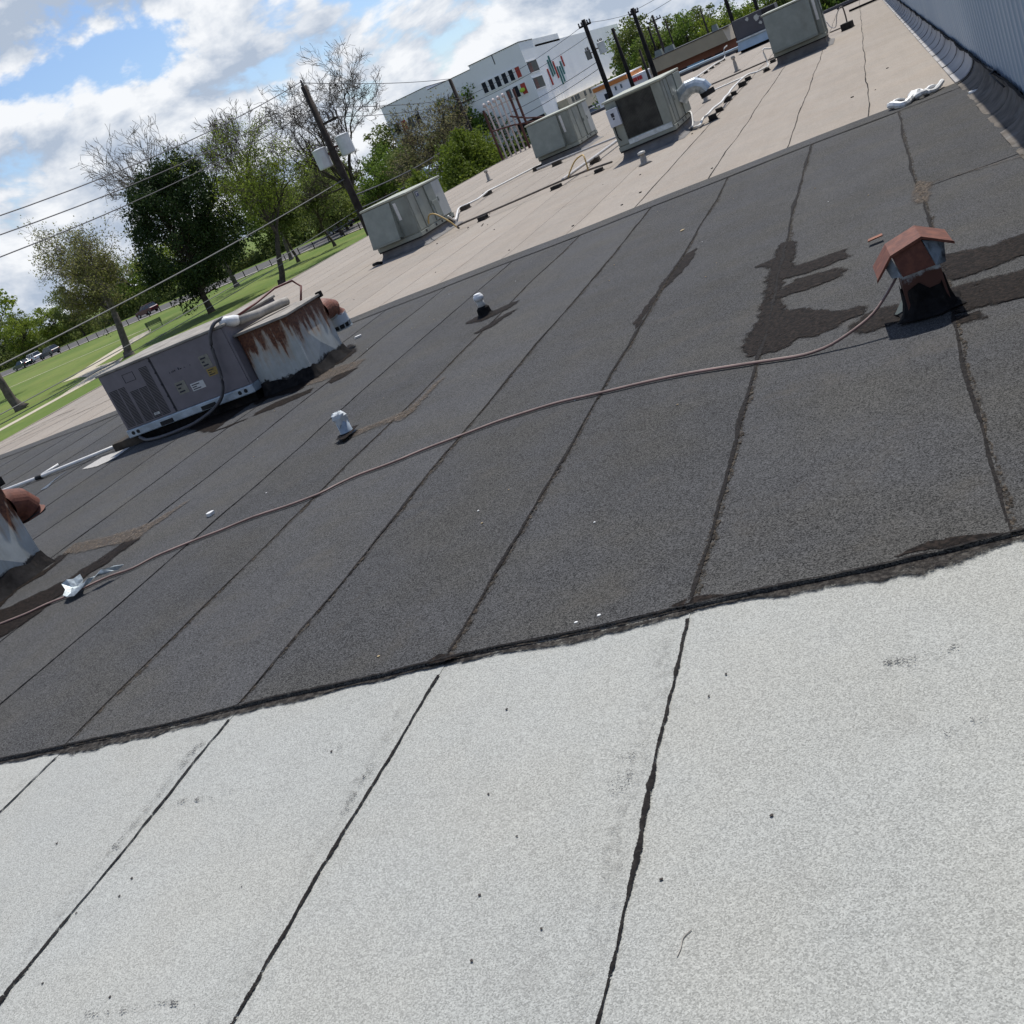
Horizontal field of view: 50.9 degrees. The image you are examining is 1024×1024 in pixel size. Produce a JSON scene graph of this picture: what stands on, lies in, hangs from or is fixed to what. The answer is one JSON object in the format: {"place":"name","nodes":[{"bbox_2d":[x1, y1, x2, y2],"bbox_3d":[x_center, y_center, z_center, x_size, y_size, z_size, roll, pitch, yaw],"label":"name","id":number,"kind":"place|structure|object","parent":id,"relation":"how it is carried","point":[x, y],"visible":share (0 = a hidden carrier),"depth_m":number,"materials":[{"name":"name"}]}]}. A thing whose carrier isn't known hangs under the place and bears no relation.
{"place":"outdoors","nodes":[
{"label":"outdoors","id":0,"kind":"place"},
{"bbox_2d":[0,377,94,430],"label":"sidewalk","id":1,"kind":"structure","parent":0,"point":[37,409],"depth_m":80.84,"materials":[{"name":"concrete"}]},
{"bbox_2d":[62,329,150,394],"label":"park path","id":2,"kind":"structure","parent":0,"point":[92,369],"depth_m":99.04,"materials":[{"name":"concrete"}]},
{"bbox_2d":[0,222,362,376],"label":"street","id":3,"kind":"structure","parent":0,"point":[336,235],"depth_m":180.78,"materials":[{"name":"asphalt"}]},
{"bbox_2d":[12,358,32,370],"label":"parked car","id":4,"kind":"object","parent":3,"relation":"on","point":[20,364],"visible":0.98,"depth_m":197.38,"materials":[{"name":"white metal"}]},
{"bbox_2d":[39,344,59,358],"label":"parked car","id":5,"kind":"object","parent":3,"relation":"on","point":[52,349],"visible":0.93,"depth_m":195.73,"materials":[{"name":"grey metal"}]},
{"bbox_2d":[135,301,157,317],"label":"parked car","id":6,"kind":"object","parent":3,"relation":"on","point":[149,307],"visible":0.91,"depth_m":182.25,"materials":[{"name":"black metal"}]},
{"bbox_2d":[0,0,769,333],"label":"sky","id":7,"kind":"structure","parent":0,"point":[70,69],"materials":[{"name":"white"}]},
{"bbox_2d":[0,2,821,441],"bbox_3d":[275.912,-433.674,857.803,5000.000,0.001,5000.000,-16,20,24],"label":"ground","id":8,"kind":"structure","parent":0,"point":[62,366],"depth_m":119.20,"materials":[{"name":"green plant"}]},
{"bbox_2d":[0,317,15,362],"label":"tree","id":9,"kind":"object","parent":8,"relation":"on","point":[2,346],"visible":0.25,"depth_m":259.21,"materials":[{"name":"green plant"}]},
{"bbox_2d":[0,288,19,398],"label":"tree","id":10,"kind":"object","parent":8,"relation":"on","point":[5,300],"visible":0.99,"depth_m":116.10,"materials":[{"name":"green plant"}]},
{"bbox_2d":[0,374,28,412],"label":"trunk stub","id":11,"kind":"object","parent":8,"relation":"on","point":[11,398],"visible":0.87,"depth_m":87.48,"materials":[{"name":"brown plant"}]},
{"bbox_2d":[0,310,39,354],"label":"tree","id":12,"kind":"object","parent":8,"relation":"on","point":[12,316],"visible":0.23,"depth_m":251.46,"materials":[{"name":"green plant"}]},
{"bbox_2d":[0,313,43,357],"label":"tree","id":13,"kind":"object","parent":8,"relation":"on","point":[16,330],"visible":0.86,"depth_m":245.86,"materials":[{"name":"green plant"}]},
{"bbox_2d":[26,304,71,344],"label":"tree","id":14,"kind":"object","parent":8,"relation":"on","point":[45,317],"visible":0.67,"depth_m":238.10,"materials":[{"name":"green plant"}]},
{"bbox_2d":[42,284,92,335],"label":"tree","id":15,"kind":"object","parent":8,"relation":"on","point":[55,316],"visible":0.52,"depth_m":230.28,"materials":[{"name":"green plant"}]},
{"bbox_2d":[17,205,143,358],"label":"tree","id":16,"kind":"object","parent":8,"relation":"on","point":[91,275],"visible":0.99,"depth_m":91.91,"materials":[{"name":"green plant"}]},
{"bbox_2d":[109,257,146,311],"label":"tree","id":17,"kind":"object","parent":8,"relation":"on","point":[129,287],"visible":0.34,"depth_m":224.65,"materials":[{"name":"green plant"}]},
{"bbox_2d":[124,242,176,296],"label":"tree","id":18,"kind":"object","parent":8,"relation":"on","point":[139,285],"visible":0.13,"depth_m":219.63,"materials":[{"name":"green plant"}]},
{"bbox_2d":[71,116,239,287],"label":"tree","id":19,"kind":"object","parent":8,"relation":"on","point":[121,181],"visible":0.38,"depth_m":126.73,"materials":[{"name":"brown plant"}]},
{"bbox_2d":[119,145,261,315],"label":"tree","id":20,"kind":"object","parent":8,"relation":"on","point":[162,207],"visible":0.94,"depth_m":99.98,"materials":[{"name":"green plant"}]},
{"bbox_2d":[193,204,247,270],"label":"tree","id":21,"kind":"object","parent":8,"relation":"on","point":[228,236],"visible":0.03,"depth_m":200.42,"materials":[{"name":"green plant"}]},
{"bbox_2d":[162,102,321,284],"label":"tree","id":22,"kind":"object","parent":8,"relation":"on","point":[256,192],"visible":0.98,"depth_m":95.39,"materials":[{"name":"green plant"}]},
{"bbox_2d":[190,98,293,260],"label":"tree","id":23,"kind":"object","parent":8,"relation":"on","point":[235,143],"visible":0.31,"depth_m":137.67,"materials":[{"name":"green plant"}]},
{"bbox_2d":[227,184,279,248],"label":"tree","id":24,"kind":"object","parent":8,"relation":"on","point":[261,232],"visible":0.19,"depth_m":199.29,"materials":[{"name":"green plant"}]},
{"bbox_2d":[0,127,530,371],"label":"undergrowth","id":25,"kind":"object","parent":8,"relation":"on","point":[256,257],"visible":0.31,"depth_m":216.43,"materials":[{"name":"green plant"}]},
{"bbox_2d":[244,176,316,262],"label":"tree","id":26,"kind":"object","parent":8,"relation":"on","point":[284,224],"visible":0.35,"depth_m":125.04,"materials":[{"name":"green plant"}]},
{"bbox_2d":[282,168,347,246],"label":"tree","id":27,"kind":"object","parent":8,"relation":"on","point":[315,203],"visible":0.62,"depth_m":122.62,"materials":[{"name":"green plant"}]},
{"bbox_2d":[252,34,386,209],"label":"tree","id":28,"kind":"object","parent":8,"relation":"on","point":[297,122],"visible":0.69,"depth_m":108.67,"materials":[{"name":"brown plant"}]},
{"bbox_2d":[289,159,349,232],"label":"tree","id":29,"kind":"object","parent":8,"relation":"on","point":[313,222],"visible":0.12,"depth_m":170.25,"materials":[{"name":"green plant"}]},
{"bbox_2d":[299,168,356,235],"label":"tree","id":30,"kind":"object","parent":8,"relation":"on","point":[337,217],"visible":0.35,"depth_m":147.30,"materials":[{"name":"green plant"}]},
{"bbox_2d":[299,172,364,229],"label":"tree","id":31,"kind":"object","parent":8,"relation":"on","point":[349,216],"visible":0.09,"depth_m":159.71,"materials":[{"name":"green plant"}]},
{"bbox_2d":[315,151,373,219],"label":"tree","id":32,"kind":"object","parent":8,"relation":"on","point":[345,163],"visible":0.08,"depth_m":180.91,"materials":[{"name":"green plant"}]},
{"bbox_2d":[356,153,401,208],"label":"tree","id":33,"kind":"object","parent":8,"relation":"on","point":[383,189],"visible":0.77,"depth_m":148.83,"materials":[{"name":"green plant"}]},
{"bbox_2d":[363,121,412,187],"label":"tree","id":34,"kind":"object","parent":8,"relation":"on","point":[386,131],"visible":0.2,"depth_m":173.60,"materials":[{"name":"green plant"}]},
{"bbox_2d":[369,140,417,197],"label":"tree","id":35,"kind":"object","parent":8,"relation":"on","point":[379,151],"visible":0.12,"depth_m":163.22,"materials":[{"name":"green plant"}]},
{"bbox_2d":[384,144,426,192],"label":"tree","id":36,"kind":"object","parent":8,"relation":"on","point":[390,163],"visible":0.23,"depth_m":144.61,"materials":[{"name":"green plant"}]},
{"bbox_2d":[377,88,495,189],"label":"tree","id":37,"kind":"object","parent":8,"relation":"on","point":[417,139],"visible":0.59,"depth_m":66.21,"materials":[{"name":"green plant"}]},
{"bbox_2d":[436,90,482,138],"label":"tree","id":38,"kind":"object","parent":8,"relation":"on","point":[450,97],"visible":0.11,"depth_m":167.73,"materials":[{"name":"green plant"}]},
{"bbox_2d":[452,84,508,144],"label":"tree","id":39,"kind":"object","parent":8,"relation":"on","point":[474,121],"visible":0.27,"depth_m":167.03,"materials":[{"name":"green plant"}]},
{"bbox_2d":[380,24,629,167],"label":"white building","id":40,"kind":"structure","parent":8,"relation":"on","point":[572,62],"depth_m":169.27,"materials":[{"name":"paint"}]},
{"bbox_2d":[526,59,540,72],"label":"window","id":41,"kind":"structure","parent":40,"relation":"in","point":[532,66],"depth_m":165.80,"materials":[{"name":"glass"}]},
{"bbox_2d":[532,74,546,89],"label":"window","id":42,"kind":"structure","parent":40,"relation":"in","point":[539,82],"depth_m":166.63,"materials":[{"name":"glass"}]},
{"bbox_2d":[0,0,1023,1023],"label":"roof","id":43,"kind":"structure","parent":8,"relation":"on","point":[297,765],"depth_m":4.11,"materials":[{"name":"asphalt"}]},
{"bbox_2d":[0,476,54,601],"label":"rusted duct","id":44,"kind":"object","parent":43,"relation":"on","point":[24,559],"visible":1,"depth_m":8.57,"materials":[{"name":"metal"}]},
{"bbox_2d":[4,446,113,488],"bbox_3d":[-5.764,-0.601,13.841,2.110,0.082,0.240,-18,20,18],"label":"drain pipe","id":45,"kind":"object","parent":43,"relation":"on","point":[53,469],"visible":0.86,"depth_m":13.77,"materials":[{"name":"plastic"}]},
{"bbox_2d":[62,564,123,596],"bbox_3d":[-2.905,0.442,7.438,0.449,0.084,0.238,-30,19,-15],"label":"crumpled flashing","id":46,"kind":"object","parent":43,"relation":"on","point":[74,586],"visible":1,"depth_m":7.40,"materials":[{"name":"metal"}]},
{"bbox_2d":[112,434,143,451],"bbox_3d":[-4.552,-1.087,13.666,0.475,0.107,1.140,-16,20,24],"label":"timber bearer","id":47,"kind":"object","parent":43,"relation":"on","point":[126,441],"visible":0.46,"depth_m":13.19,"materials":[{"name":"brown wood"}]},
{"bbox_2d":[95,295,274,440],"bbox_3d":[-3.844,-1.691,13.013,2.090,1.021,1.481,-16,20,24],"label":"package unit","id":48,"kind":"object","parent":43,"relation":"on","point":[180,382],"visible":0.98,"depth_m":12.54,"materials":[{"name":"paint"}]},
{"bbox_2d":[233,290,352,396],"bbox_3d":[-2.464,-2.054,12.673,0.834,0.810,1.457,-16,20,24],"label":"rusted duct","id":49,"kind":"object","parent":43,"relation":"on","point":[293,344],"visible":1,"depth_m":12.23,"materials":[{"name":"metal"}]},
{"bbox_2d":[219,297,289,326],"bbox_3d":[-2.998,-2.304,12.421,0.191,0.217,0.977,-5,27,45],"label":"lagged pipe","id":50,"kind":"object","parent":49,"relation":"on","point":[258,313],"visible":0.99,"depth_m":12.37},
{"bbox_2d":[237,280,301,315],"bbox_3d":[-2.833,-2.444,12.578,0.978,0.274,0.179,-35,21,-29],"label":"red pipe","id":51,"kind":"object","parent":49,"relation":"on","point":[262,297],"visible":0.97,"depth_m":12.65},
{"bbox_2d":[331,410,358,439],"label":"vent pipe","id":52,"kind":"object","parent":43,"relation":"on","point":[341,421],"visible":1,"depth_m":8.52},
{"bbox_2d":[359,175,462,261],"bbox_3d":[-2.317,-6.674,24.440,1.360,1.178,2.532,-16,20,24],"label":"rooftop unit","id":53,"kind":"object","parent":43,"relation":"on","point":[396,224],"visible":0.99,"depth_m":23.59,"materials":[{"name":"paint"}]},
{"bbox_2d":[0,278,896,624],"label":"cable","id":54,"kind":"object","parent":43,"relation":"on","point":[486,426],"visible":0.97,"depth_m":6.94,"materials":[{"name":"rubber"}]},
{"bbox_2d":[473,293,493,317],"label":"vent pipe","id":55,"kind":"object","parent":43,"relation":"on","point":[483,309],"visible":1,"depth_m":11.13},
{"bbox_2d":[447,164,539,220],"bbox_3d":[-0.639,-8.800,29.514,1.481,0.258,10.126,-16,20,24],"label":"drain pipe","id":56,"kind":"object","parent":43,"relation":"on","point":[456,217],"visible":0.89,"depth_m":30.69,"materials":[{"name":"plastic"}]},
{"bbox_2d":[482,89,543,159],"bbox_3d":[0.851,-17.798,53.417,2.792,6.211,0.508,-25,19,-2],"label":"conduit rack","id":57,"kind":"object","parent":43,"relation":"attached to","point":[510,125],"visible":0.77,"depth_m":52.86,"materials":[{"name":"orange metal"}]},
{"bbox_2d":[457,161,611,228],"bbox_3d":[0.475,-6.777,22.949,3.694,0.109,0.436,-16,20,23],"label":"gas pipe","id":58,"kind":"object","parent":43,"relation":"on","point":[534,192],"visible":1,"depth_m":22.99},
{"bbox_2d":[551,160,561,166],"bbox_3d":[1.272,-9.934,30.601,0.315,0.105,0.237,-18,19,18],"label":"pipe support","id":59,"kind":"object","parent":43,"relation":"on","point":[557,162],"visible":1,"depth_m":30.51,"materials":[{"name":"rubber"}]},
{"bbox_2d":[537,137,615,169],"bbox_3d":[1.987,-10.097,30.042,3.354,0.067,0.080,-8,25,40],"label":"drain pipe","id":60,"kind":"object","parent":59,"relation":"on","point":[585,149],"visible":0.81,"depth_m":30.06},
{"bbox_2d":[524,98,602,165],"bbox_3d":[1.591,-11.770,33.342,1.590,1.288,2.982,-16,20,24],"label":"rooftop unit","id":61,"kind":"object","parent":43,"relation":"on","point":[563,132],"visible":0.99,"depth_m":32.27,"materials":[{"name":"paint"}]},
{"bbox_2d":[589,156,601,164],"bbox_3d":[1.931,-8.204,25.085,0.274,0.109,0.227,-15,21,26],"label":"pipe support","id":62,"kind":"object","parent":43,"relation":"on","point":[596,159],"visible":0.88,"depth_m":25.00,"materials":[{"name":"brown wood"}]},
{"bbox_2d":[561,140,616,179],"bbox_3d":[2.180,-8.683,25.898,0.102,0.079,7.254,-15,21,26],"label":"drain pipe","id":63,"kind":"object","parent":62,"relation":"on","point":[592,158],"visible":0.65,"depth_m":24.79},
{"bbox_2d":[637,150,651,166],"bbox_3d":[2.376,-6.424,19.497,0.280,0.238,0.266,-16,20,24],"label":"roof vent","id":64,"kind":"object","parent":43,"relation":"on","point":[644,160],"visible":1,"depth_m":19.45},
{"bbox_2d":[601,67,714,164],"bbox_3d":[3.179,-8.404,22.349,2.063,1.223,2.686,-16,20,24],"label":"rooftop unit","id":65,"kind":"object","parent":43,"relation":"on","point":[649,115],"visible":0.96,"depth_m":21.51,"materials":[{"name":"paint"}]},
{"bbox_2d":[690,73,749,128],"bbox_3d":[5.218,-10.055,25.987,0.368,0.153,9.850,-15,21,26],"label":"drain pipe","id":66,"kind":"object","parent":43,"relation":"on","point":[713,108],"visible":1,"depth_m":23.66,"materials":[{"name":"plastic"}]},
{"bbox_2d":[590,0,853,115],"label":"roof kerb","id":67,"kind":"structure","parent":43,"relation":"on","point":[734,51],"depth_m":57.72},
{"bbox_2d":[711,57,773,84],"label":"gas pipe","id":68,"kind":"object","parent":43,"relation":"on","point":[742,71],"visible":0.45,"depth_m":34.08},
{"bbox_2d":[732,2,777,52],"bbox_3d":[12.016,-23.581,52.347,2.300,1.500,2.120,-16,20,24],"label":"rooftop unit","id":69,"kind":"object","parent":43,"relation":"on","point":[750,31],"visible":0.72,"depth_m":51.71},
{"bbox_2d":[761,0,834,68],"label":"rooftop unit","id":70,"kind":"object","parent":43,"relation":"on","point":[796,29],"visible":1,"depth_m":29.27,"materials":[{"name":"paint"}]},
{"bbox_2d":[887,79,944,108],"bbox_3d":[4.814,-4.952,12.735,0.801,0.112,0.407,-26,19,-6],"label":"plastic wrap","id":71,"kind":"object","parent":43,"relation":"on","point":[915,94],"visible":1,"depth_m":12.61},
{"bbox_2d":[873,225,966,324],"bbox_3d":[2.043,-1.211,5.430,0.387,0.395,0.332,-17,20,20],"label":"cowl vent","id":72,"kind":"object","parent":43,"relation":"on","point":[916,254],"visible":1,"depth_m":5.35,"materials":[{"name":"metal"}]},
{"bbox_2d":[883,0,1023,158],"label":"metal wall","id":73,"kind":"structure","parent":43,"relation":"on","point":[956,39],"depth_m":11.04,"materials":[{"name":"metal"}]},
{"bbox_2d":[598,22,661,77],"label":"tree","id":74,"kind":"object","parent":8,"relation":"on","point":[613,64],"visible":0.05,"depth_m":154.01,"materials":[{"name":"green plant"}]},
{"bbox_2d":[607,13,664,75],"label":"tree","id":75,"kind":"object","parent":8,"relation":"on","point":[626,32],"visible":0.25,"depth_m":142.13,"materials":[{"name":"green plant"}]},
{"bbox_2d":[627,30,659,69],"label":"tree","id":76,"kind":"object","parent":8,"relation":"on","point":[633,60],"visible":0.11,"depth_m":138.46,"materials":[{"name":"green plant"}]},
{"bbox_2d":[633,23,672,69],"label":"tree","id":77,"kind":"object","parent":8,"relation":"on","point":[651,50],"visible":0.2,"depth_m":130.83,"materials":[{"name":"green plant"}]},
{"bbox_2d":[661,9,694,46],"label":"tree","id":78,"kind":"object","parent":8,"relation":"on","point":[670,24],"visible":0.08,"depth_m":132.81,"materials":[{"name":"green plant"}]},
{"bbox_2d":[647,9,712,56],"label":"tree","id":79,"kind":"object","parent":8,"relation":"on","point":[677,35],"visible":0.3,"depth_m":126.62,"materials":[{"name":"green plant"}]},
{"bbox_2d":[677,2,726,42],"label":"tree","id":80,"kind":"object","parent":8,"relation":"on","point":[698,13],"visible":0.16,"depth_m":128.90,"materials":[{"name":"green plant"}]},
{"bbox_2d":[689,10,737,40],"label":"tree","id":81,"kind":"object","parent":8,"relation":"on","point":[710,23],"visible":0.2,"depth_m":124.62,"materials":[{"name":"green plant"}]},
{"bbox_2d":[592,0,844,109],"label":"undergrowth","id":82,"kind":"object","parent":8,"relation":"on","point":[823,9],"visible":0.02,"depth_m":120.00,"materials":[{"name":"green plant"}]},
{"bbox_2d":[716,0,757,27],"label":"tree","id":83,"kind":"object","parent":8,"relation":"on","point":[736,10],"visible":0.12,"depth_m":126.19,"materials":[{"name":"green plant"}]},
{"bbox_2d":[721,3,764,27],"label":"tree","id":84,"kind":"object","parent":8,"relation":"on","point":[747,9],"visible":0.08,"depth_m":121.84,"materials":[{"name":"green plant"}]},
{"label":"parking lot","id":85,"kind":"structure","parent":0,"visible":0},
{"bbox_2d":[447,78,473,134],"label":"utility pole","id":86,"kind":"object","parent":85,"relation":"on","point":[456,96],"visible":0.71,"depth_m":74.19,"materials":[{"name":"brown wood"}]},
{"bbox_2d":[578,19,613,98],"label":"utility pole","id":87,"kind":"object","parent":85,"relation":"on","point":[601,46],"visible":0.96,"depth_m":67.54,"materials":[{"name":"wood"}]},
{"bbox_2d":[591,66,643,107],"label":"orange shop","id":88,"kind":"structure","parent":85,"relation":"on","point":[619,84],"depth_m":99.64,"materials":[{"name":"paint"}]},
{"bbox_2d":[611,28,634,86],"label":"utility pole","id":89,"kind":"object","parent":85,"relation":"on","point":[629,76],"visible":0.6,"depth_m":84.09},
{"bbox_2d":[628,8,657,76],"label":"utility pole","id":90,"kind":"object","parent":85,"relation":"on","point":[647,51],"visible":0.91,"depth_m":73.89,"materials":[{"name":"wood"}]},
{"bbox_2d":[632,68,653,85],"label":"red sign","id":91,"kind":"object","parent":85,"relation":"on","point":[639,77],"visible":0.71,"depth_m":97.66,"materials":[{"name":"paint"}]},
{"bbox_2d":[646,15,664,52],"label":"utility pole","id":92,"kind":"object","parent":85,"relation":"on","point":[657,31],"visible":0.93,"depth_m":100.86,"materials":[{"name":"brown wood"}]},
{"bbox_2d":[647,24,737,75],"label":"tan shop","id":93,"kind":"structure","parent":85,"relation":"on","point":[715,41],"depth_m":92.22,"materials":[{"name":"brick"}]},
{"label":"rear alley","id":94,"kind":"structure","parent":0,"visible":0},
{"bbox_2d":[300,80,367,235],"bbox_3d":[-7.036,-14.104,47.623,1.860,10.180,0.678,-20,19,13],"label":"utility pole","id":95,"kind":"object","parent":94,"relation":"on","point":[345,145],"visible":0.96,"depth_m":46.82,"materials":[{"name":"brown wood"}]},
{"bbox_2d":[0,82,300,215],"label":"power line","id":96,"kind":"object","parent":95,"relation":"attached to","point":[141,161],"visible":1,"depth_m":34.94,"materials":[{"name":"metal"}]},
{"bbox_2d":[0,99,307,234],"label":"power line","id":97,"kind":"object","parent":95,"relation":"attached to","point":[146,178],"visible":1,"depth_m":34.98,"materials":[{"name":"metal"}]},
{"bbox_2d":[0,109,311,257],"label":"power line","id":98,"kind":"object","parent":95,"relation":"attached to","point":[147,195],"visible":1,"depth_m":34.71,"materials":[{"name":"metal"}]},
{"bbox_2d":[0,179,343,365],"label":"cable","id":99,"kind":"object","parent":95,"relation":"attached to","point":[158,283],"visible":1,"depth_m":34.08,"materials":[{"name":"metal"}]},
{"bbox_2d":[0,209,357,414],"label":"cable","id":100,"kind":"object","parent":95,"relation":"attached to","point":[165,324],"visible":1,"depth_m":33.85,"materials":[{"name":"metal"}]},
{"bbox_2d":[0,216,357,424],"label":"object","id":101,"kind":"object","parent":95,"relation":"attached to","point":[165,332],"visible":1,"depth_m":33.89,"materials":[{"name":"metal"}]},
{"bbox_2d":[303,79,446,83],"bbox_3d":[-6.641,-24.042,59.901,0.033,0.884,30.315,-19,19,16],"label":"power line","id":102,"kind":"object","parent":95,"relation":"attached to","point":[369,83],"visible":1,"depth_m":54.77,"materials":[{"name":"metal"}]},
{"bbox_2d":[357,129,469,194],"bbox_3d":[-4.937,-20.315,61.265,0.063,0.854,30.324,-19,19,16],"label":"cable","id":103,"kind":"object","parent":95,"relation":"attached to","point":[395,177],"visible":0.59,"depth_m":53.95,"materials":[{"name":"metal"}]},
{"bbox_2d":[397,166,447,192],"bbox_3d":[-3.878,-14.548,52.551,2.820,5.049,4.752,-16,20,24],"label":"shrub","id":104,"kind":"object","parent":94,"relation":"on","point":[416,178],"visible":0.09,"depth_m":51.65,"materials":[{"name":"green plant"}]},
{"bbox_2d":[431,123,512,189],"bbox_3d":[-1.950,-17.673,57.447,3.483,5.850,12.239,-16,20,24],"label":"shrub","id":105,"kind":"object","parent":94,"relation":"on","point":[469,153],"visible":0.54,"depth_m":55.75,"materials":[{"name":"green plant"}]},
{"bbox_3d":[9.870,-23.698,57.481,0.328,0.124,0.601,-12,22,32],"label":"pipe support","id":106,"kind":"object","parent":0,"visible":0},
{"bbox_2d":[679,46,737,73],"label":"gutter pipe","id":107,"kind":"object","parent":106,"relation":"on","point":[707,60],"visible":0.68,"depth_m":57.38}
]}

